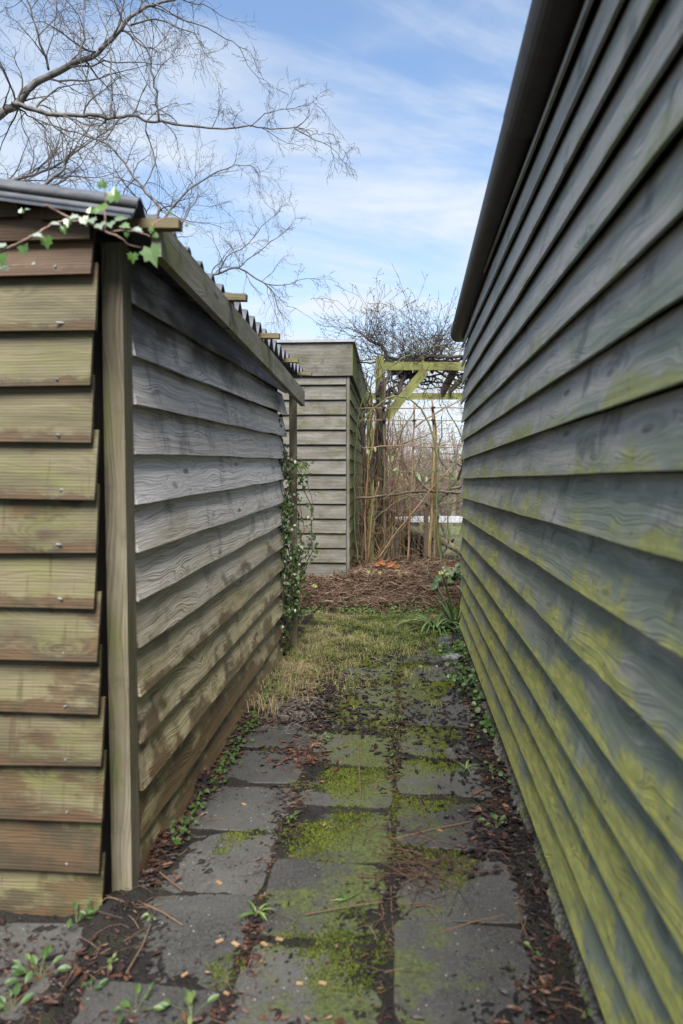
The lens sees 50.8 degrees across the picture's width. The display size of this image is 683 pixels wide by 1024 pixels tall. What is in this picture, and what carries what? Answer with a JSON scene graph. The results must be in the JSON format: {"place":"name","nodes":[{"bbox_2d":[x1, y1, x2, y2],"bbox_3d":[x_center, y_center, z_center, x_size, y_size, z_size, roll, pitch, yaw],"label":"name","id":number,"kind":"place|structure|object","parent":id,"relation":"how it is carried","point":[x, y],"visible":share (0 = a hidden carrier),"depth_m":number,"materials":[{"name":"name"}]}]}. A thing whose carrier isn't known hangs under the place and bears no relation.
{"place":"outdoors","nodes":[
{"label":"outdoors","id":0,"kind":"place"},
{"bbox_2d":[0,0,531,472],"label":"sky","id":1,"kind":"structure","parent":0,"point":[421,88],"materials":[{"name":"blue"}]},
{"bbox_2d":[0,650,537,1023],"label":"path","id":2,"kind":"structure","parent":0,"point":[426,945],"depth_m":2.47,"materials":[{"name":"concrete"}]},
{"bbox_2d":[0,982,33,1014],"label":"seedling","id":3,"kind":"object","parent":2,"relation":"on","point":[17,989],"visible":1,"depth_m":2.02,"materials":[{"name":"green plant"}]},
{"bbox_2d":[67,899,98,928],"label":"seedling","id":4,"kind":"object","parent":2,"relation":"on","point":[89,914],"visible":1,"depth_m":2.40,"materials":[{"name":"green plant"}]},
{"bbox_2d":[82,978,107,990],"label":"seedling","id":5,"kind":"object","parent":2,"relation":"on","point":[103,982],"visible":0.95,"depth_m":2.08,"materials":[{"name":"green plant"}]},
{"bbox_2d":[113,982,168,1023],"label":"seedling","id":6,"kind":"object","parent":2,"relation":"on","point":[162,1005],"visible":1,"depth_m":2.00,"materials":[{"name":"green plant"}]},
{"bbox_2d":[142,913,155,920],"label":"seedling","id":7,"kind":"object","parent":2,"relation":"on","point":[149,917],"visible":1,"depth_m":2.41,"materials":[{"name":"green plant"}]},
{"bbox_2d":[164,989,219,1023],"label":"seedling","id":8,"kind":"object","parent":2,"relation":"on","point":[189,997],"visible":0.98,"depth_m":2.01,"materials":[{"name":"green plant"}]},
{"bbox_2d":[231,941,239,946],"bbox_3d":[-0.336,1.370,2.279,0.027,0.004,0.012,2,4,37],"label":"wood chip","id":9,"kind":"object","parent":2,"relation":"on","point":[235,943],"visible":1,"depth_m":2.28,"materials":[{"name":"beige wood"}]},
{"bbox_2d":[235,900,277,920],"bbox_3d":[-0.284,1.345,2.421,0.132,0.018,0.112,1,3,12],"label":"rosette","id":10,"kind":"object","parent":2,"relation":"on","point":[260,913],"visible":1,"depth_m":2.42,"materials":[{"name":"green plant"}]},
{"bbox_2d":[260,941,268,946],"bbox_3d":[-0.245,1.374,2.286,0.025,0.004,0.011,2,4,36],"label":"wood chip","id":11,"kind":"object","parent":2,"relation":"on","point":[263,943],"visible":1,"depth_m":2.29,"materials":[{"name":"beige wood"}]},
{"bbox_2d":[309,731,333,740],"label":"seedling","id":12,"kind":"object","parent":2,"relation":"on","point":[328,736],"visible":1,"depth_m":4.05,"materials":[{"name":"green plant"}]},
{"bbox_2d":[318,980,326,985],"bbox_3d":[-0.055,1.383,2.111,0.023,0.004,0.010,1,3,17],"label":"wood chip","id":13,"kind":"object","parent":2,"relation":"on","point":[322,982],"visible":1,"depth_m":2.11,"materials":[{"name":"beige wood"}]},
{"bbox_2d":[331,890,360,902],"bbox_3d":[0.011,1.360,2.550,0.054,0.005,0.118,3,4,44],"label":"rosette","id":14,"kind":"object","parent":2,"relation":"on","point":[344,898],"visible":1,"depth_m":2.54,"materials":[{"name":"green plant"}]},
{"bbox_2d":[174,648,558,1022],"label":"moss","id":15,"kind":"object","parent":2,"relation":"on","point":[355,783],"visible":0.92,"depth_m":3.07,"materials":[{"name":"green plant"}]},
{"bbox_2d":[431,680,455,686],"bbox_3d":[0.725,1.217,5.118,0.178,0.034,0.107,0,3,0],"label":"moss cushion","id":16,"kind":"object","parent":2,"relation":"on","point":[442,683],"visible":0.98,"depth_m":5.09,"materials":[{"name":"green plant"}]},
{"bbox_2d":[442,653,461,659],"bbox_3d":[0.911,1.171,5.800,0.205,0.046,0.096,1,3,11],"label":"stone","id":17,"kind":"object","parent":2,"relation":"on","point":[454,657],"visible":0.59,"depth_m":5.77,"materials":[{"name":"grey stone"}]},
{"bbox_2d":[458,760,482,774],"bbox_3d":[0.643,1.293,3.648,0.146,0.023,0.191,-2,3,-27],"label":"rosette","id":18,"kind":"object","parent":2,"relation":"on","point":[468,766],"visible":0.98,"depth_m":3.65,"materials":[{"name":"green plant"}]},
{"bbox_2d":[478,812,505,827],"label":"seedling","id":19,"kind":"object","parent":2,"relation":"on","point":[493,815],"visible":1,"depth_m":3.04,"materials":[{"name":"green plant"}]},
{"bbox_2d":[0,563,589,1023],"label":"soil","id":20,"kind":"structure","parent":0,"point":[312,813],"depth_m":2.46,"materials":[{"name":"brown soil"}]},
{"bbox_2d":[4,943,70,984],"bbox_3d":[-0.912,1.362,2.136,0.176,0.055,0.130,-3,4,-42],"label":"seedling","id":21,"kind":"object","parent":20,"relation":"on","point":[18,968],"visible":1,"depth_m":2.14,"materials":[{"name":"green plant"}]},
{"bbox_2d":[107,952,117,970],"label":"seedling","id":22,"kind":"object","parent":20,"relation":"on","point":[109,960],"visible":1,"depth_m":2.19,"materials":[{"name":"green plant"}]},
{"bbox_2d":[169,819,176,830],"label":"seedling","id":23,"kind":"object","parent":20,"relation":"on","point":[173,821],"visible":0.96,"depth_m":3.00,"materials":[{"name":"green plant"}]},
{"bbox_2d":[171,648,312,844],"bbox_3d":[-0.485,1.238,4.429,0.236,0.051,3.227,0,3,6],"label":"ground ivy","id":24,"kind":"object","parent":20,"relation":"on","point":[182,829],"visible":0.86,"depth_m":3.69,"materials":[{"name":"green plant"}]},
{"bbox_2d":[286,810,299,819],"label":"seedling","id":25,"kind":"object","parent":20,"relation":"on","point":[291,816],"visible":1,"depth_m":3.09,"materials":[{"name":"green plant"}]},
{"bbox_2d":[0,573,588,1023],"bbox_3d":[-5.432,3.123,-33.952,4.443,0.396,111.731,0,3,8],"label":"fallen leaves","id":26,"kind":"object","parent":20,"relation":"on","point":[502,839],"depth_m":2.88,"materials":[{"name":"brown plant"}]},
{"bbox_2d":[23,639,590,1023],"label":"straw","id":27,"kind":"object","parent":20,"relation":"on","point":[409,861],"visible":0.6,"depth_m":2.74,"materials":[{"name":"plant"}]},
{"bbox_2d":[277,339,367,579],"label":"garden shed","id":28,"kind":"structure","parent":20,"relation":"on","point":[327,413],"depth_m":8.28,"materials":[{"name":"grey wood"}]},
{"bbox_2d":[284,552,461,613],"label":"mulch","id":29,"kind":"object","parent":20,"relation":"on","point":[407,575],"visible":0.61,"depth_m":8.17,"materials":[{"name":"brown wood"}]},
{"bbox_2d":[359,469,365,559],"bbox_3d":[0.272,0.032,9.162,0.084,1.162,0.045,0,3,0],"label":"stick","id":30,"kind":"object","parent":29,"relation":"on","point":[364,485],"visible":0.81,"depth_m":9.15,"materials":[{"name":"brown wood"}]},
{"bbox_2d":[360,488,366,559],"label":"stick","id":31,"kind":"object","parent":29,"relation":"on","point":[363,533],"visible":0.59,"depth_m":9.12,"materials":[{"name":"wood"}]},
{"bbox_2d":[364,404,376,562],"bbox_3d":[0.359,-0.337,8.996,0.157,2.025,0.035,0,3,0],"label":"stick","id":32,"kind":"object","parent":29,"relation":"on","point":[365,544],"visible":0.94,"depth_m":8.98,"materials":[{"name":"wood"}]},
{"bbox_2d":[367,481,378,562],"bbox_3d":[0.393,0.130,8.970,0.153,1.022,0.029,0,3,-3],"label":"stick","id":33,"kind":"object","parent":29,"relation":"on","point":[371,525],"visible":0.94,"depth_m":8.96,"materials":[{"name":"wood"}]},
{"bbox_2d":[374,560,399,568],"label":"orange leaf","id":34,"kind":"object","parent":29,"relation":"on","point":[390,564],"visible":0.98,"depth_m":8.65,"materials":[{"name":"orange plant"}]},
{"bbox_2d":[352,345,463,565],"bbox_3d":[0.841,-0.679,8.798,1.422,2.697,0.183,0,3,0],"label":"bramble","id":35,"kind":"object","parent":29,"relation":"on","point":[416,473],"visible":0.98,"depth_m":8.78,"materials":[{"name":"brown plant"}]},
{"bbox_2d":[384,476,439,551],"bbox_3d":[0.833,0.070,8.909,0.778,1.038,0.041,0,3,0],"label":"stick","id":36,"kind":"object","parent":29,"relation":"on","point":[411,517],"visible":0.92,"depth_m":8.90,"materials":[{"name":"wood"}]},
{"bbox_2d":[376,467,450,560],"bbox_3d":[0.891,0.024,8.865,0.921,1.158,0.026,0,3,0],"label":"stick","id":37,"kind":"object","parent":29,"relation":"on","point":[382,552],"visible":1,"depth_m":8.86,"materials":[{"name":"wood"}]},
{"bbox_2d":[298,601,456,613],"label":"ground weeds","id":38,"kind":"object","parent":20,"relation":"on","point":[393,607],"visible":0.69,"depth_m":7.76,"materials":[{"name":"green plant"}]},
{"bbox_2d":[352,421,462,566],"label":"dead shoots","id":39,"kind":"object","parent":20,"relation":"on","point":[387,537],"visible":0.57,"depth_m":9.02,"materials":[{"name":"brown plant"}]},
{"bbox_2d":[353,369,463,563],"bbox_3d":[0.572,-0.483,9.080,3.257,2.594,0.499,0,3,0],"label":"cane trellis","id":40,"kind":"object","parent":20,"relation":"on","point":[432,506],"visible":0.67,"depth_m":9.02,"materials":[{"name":"brown wood"}]},
{"bbox_2d":[356,490,460,499],"bbox_3d":[0.897,-0.209,8.884,1.434,0.122,0.042,0,3,0],"label":"stick","id":41,"kind":"object","parent":40,"relation":"attached to","point":[404,492],"visible":0.87,"depth_m":8.87,"materials":[{"name":"brown wood"}]},
{"bbox_2d":[447,463,454,543],"bbox_3d":[1.357,-0.106,8.906,0.106,0.998,0.027,0,3,0],"label":"stick","id":42,"kind":"object","parent":41,"relation":"attached to","point":[448,502],"visible":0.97,"depth_m":8.90,"materials":[{"name":"brown wood"}]},
{"bbox_2d":[415,398,461,427],"bbox_3d":[1.227,-1.239,8.925,0.644,0.389,0.029,0,3,0],"label":"stick","id":43,"kind":"object","parent":40,"relation":"attached to","point":[437,412],"visible":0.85,"depth_m":8.92,"materials":[{"name":"wood"}]},
{"bbox_2d":[374,515,461,555],"bbox_3d":[1.056,0.291,9.474,1.255,0.636,0.115,0,3,5],"label":"log","id":44,"kind":"object","parent":20,"relation":"on","point":[446,542],"visible":0.33,"depth_m":9.44,"materials":[{"name":"brown wood"}]},
{"bbox_2d":[396,612,461,636],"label":"strap plant","id":45,"kind":"object","parent":20,"relation":"on","point":[433,626],"visible":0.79,"depth_m":6.85,"materials":[{"name":"green plant"}]},
{"bbox_2d":[418,561,461,629],"bbox_3d":[1.066,0.767,6.676,0.762,0.691,0.609,0,3,0],"label":"strap plant","id":46,"kind":"object","parent":20,"relation":"on","point":[450,616],"visible":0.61,"depth_m":6.69,"materials":[{"name":"green plant"}]},
{"bbox_2d":[437,637,452,648],"bbox_3d":[0.891,1.126,6.206,0.124,0.093,0.113,1,3,24],"label":"stone","id":47,"kind":"object","parent":20,"relation":"on","point":[444,639],"visible":0.72,"depth_m":6.17,"materials":[{"name":"grey stone"}]},
{"bbox_2d":[431,562,461,590],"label":"broad leaf plant","id":48,"kind":"object","parent":20,"relation":"on","point":[453,574],"visible":0.75,"depth_m":8.20,"materials":[{"name":"green plant"}]},
{"bbox_2d":[407,625,517,792],"bbox_3d":[0.819,1.177,4.941,0.540,0.113,3.355,0,3,0],"label":"ground ivy","id":49,"kind":"object","parent":20,"relation":"on","point":[478,697],"visible":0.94,"depth_m":5.08,"materials":[{"name":"green plant"}]},
{"bbox_2d":[489,763,498,778],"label":"seedling","id":50,"kind":"object","parent":20,"relation":"on","point":[491,767],"visible":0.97,"depth_m":3.55,"materials":[{"name":"green plant"}]},
{"bbox_2d":[453,662,592,1023],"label":"soil crumbs","id":51,"kind":"object","parent":20,"relation":"on","point":[557,983],"visible":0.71,"depth_m":2.53,"materials":[{"name":"brown soil"}]},
{"bbox_2d":[523,941,539,955],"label":"seedling","id":52,"kind":"object","parent":20,"relation":"on","point":[526,943],"visible":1,"depth_m":2.25,"materials":[{"name":"green plant"}]},
{"bbox_2d":[579,987,601,1018],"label":"seedling","id":53,"kind":"object","parent":20,"relation":"on","point":[590,1012],"visible":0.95,"depth_m":1.96,"materials":[{"name":"green plant"}]},
{"bbox_2d":[247,595,463,726],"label":"grass","id":54,"kind":"structure","parent":0,"point":[317,632],"depth_m":6.23,"materials":[{"name":"green plant"}]},
{"bbox_2d":[358,513,461,563],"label":"lawn","id":55,"kind":"structure","parent":0,"point":[452,531],"depth_m":15.68,"materials":[{"name":"green plant"}]},
{"bbox_2d":[0,50,340,338],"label":"birch tree","id":56,"kind":"object","parent":55,"relation":"on","point":[32,174],"visible":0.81,"depth_m":10.89,"materials":[{"name":"brown plant"}]},
{"bbox_2d":[365,386,457,476],"bbox_3d":[1.161,-1.379,17.522,3.364,3.667,2.440,1,3,13],"label":"fruit tree","id":57,"kind":"object","parent":55,"relation":"on","point":[406,425],"visible":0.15,"depth_m":17.43,"materials":[{"name":"brown plant"}]},
{"bbox_2d":[392,529,432,560],"bbox_3d":[0.982,0.547,10.033,0.560,0.582,0.460,0,3,0],"label":"compost bin","id":58,"kind":"object","parent":55,"relation":"on","point":[419,546],"visible":0.08,"depth_m":10.22,"materials":[{"name":"black plastic"}]},
{"bbox_2d":[365,400,463,516],"bbox_3d":[3.071,-1.837,23.743,12.069,4.109,11.628,0,3,0],"label":"thicket","id":59,"kind":"object","parent":55,"relation":"on","point":[445,509],"visible":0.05,"depth_m":21.30,"materials":[{"name":"brown plant"}]},
{"bbox_2d":[366,405,462,537],"bbox_3d":[1.728,-0.875,15.222,3.496,2.950,2.226,-2,3,-27],"label":"fruit tree","id":60,"kind":"object","parent":55,"relation":"on","point":[445,535],"visible":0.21,"depth_m":15.37,"materials":[{"name":"brown plant"}]},
{"bbox_2d":[366,356,466,560],"bbox_3d":[2.264,-0.634,10.916,3.872,2.909,3.534,0,3,0],"label":"pergola","id":61,"kind":"object","parent":55,"relation":"on","point":[413,384],"visible":0.34,"depth_m":9.22,"materials":[{"name":"green wood"}]},
{"bbox_2d":[311,265,467,559],"bbox_3d":[1.649,-1.341,10.733,4.101,3.858,4.407,0,3,0],"label":"climbing vine","id":62,"kind":"object","parent":61,"relation":"on","point":[404,376],"visible":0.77,"depth_m":9.25,"materials":[{"name":"brown plant"}]},
{"bbox_2d":[386,385,464,528],"bbox_3d":[1.745,-0.823,13.241,2.628,3.049,2.656,0,3,0],"label":"fruit tree","id":63,"kind":"object","parent":55,"relation":"on","point":[458,477],"visible":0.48,"depth_m":12.97,"materials":[{"name":"brown plant"}]},
{"bbox_2d":[395,516,462,527],"bbox_3d":[1.780,0.422,11.238,1.900,0.664,1.000,0,3,0],"label":"garden table","id":64,"kind":"object","parent":55,"relation":"on","point":[457,518],"visible":0.14,"depth_m":10.87,"materials":[{"name":"white plastic"}]},
{"bbox_2d":[403,400,463,525],"bbox_3d":[2.704,-1.349,18.505,3.616,3.525,2.464,2,3,29],"label":"fruit tree","id":65,"kind":"object","parent":55,"relation":"on","point":[453,513],"visible":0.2,"depth_m":18.95,"materials":[{"name":"brown plant"}]},
{"bbox_2d":[439,539,454,557],"bbox_3d":[1.557,0.580,11.347,0.476,0.339,0.240,0,3,0],"label":"watering can","id":66,"kind":"object","parent":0,"point":[452,540],"visible":0.04,"depth_m":11.32,"materials":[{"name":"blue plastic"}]},
{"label":"terrain","id":67,"kind":"structure","parent":0,"visible":0},
{"bbox_2d":[0,178,311,916],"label":"garden shed","id":68,"kind":"structure","parent":67,"relation":"on","point":[142,565],"depth_m":2.52,"materials":[{"name":"brown wood"}]},
{"bbox_2d":[0,178,193,270],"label":"ivy","id":69,"kind":"object","parent":68,"relation":"attached to","point":[152,253],"visible":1,"depth_m":2.12,"materials":[{"name":"green plant"}]},
{"bbox_2d":[278,414,318,653],"bbox_3d":[-0.432,0.216,5.852,0.488,2.020,0.451,-1,3,-18],"label":"ivy","id":70,"kind":"object","parent":68,"relation":"attached to","point":[288,506],"visible":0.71,"depth_m":5.78,"materials":[{"name":"green plant"}]},
{"bbox_2d":[0,0,360,206],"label":"birch tree","id":71,"kind":"object","parent":67,"relation":"on","point":[16,105],"visible":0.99,"depth_m":7.88,"materials":[{"name":"brown plant"}]},
{"bbox_2d":[355,492,461,560],"bbox_3d":[1.805,0.255,9.337,3.389,1.100,0.130,0,3,0],"label":"chain link fence","id":72,"kind":"object","parent":67,"relation":"on","point":[426,522],"visible":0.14,"depth_m":9.28,"materials":[{"name":"metal"}]},
{"bbox_2d":[450,0,682,1023],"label":"garden shed","id":73,"kind":"structure","parent":67,"relation":"on","point":[568,321],"depth_m":2.02,"materials":[{"name":"wood"}]}
]}

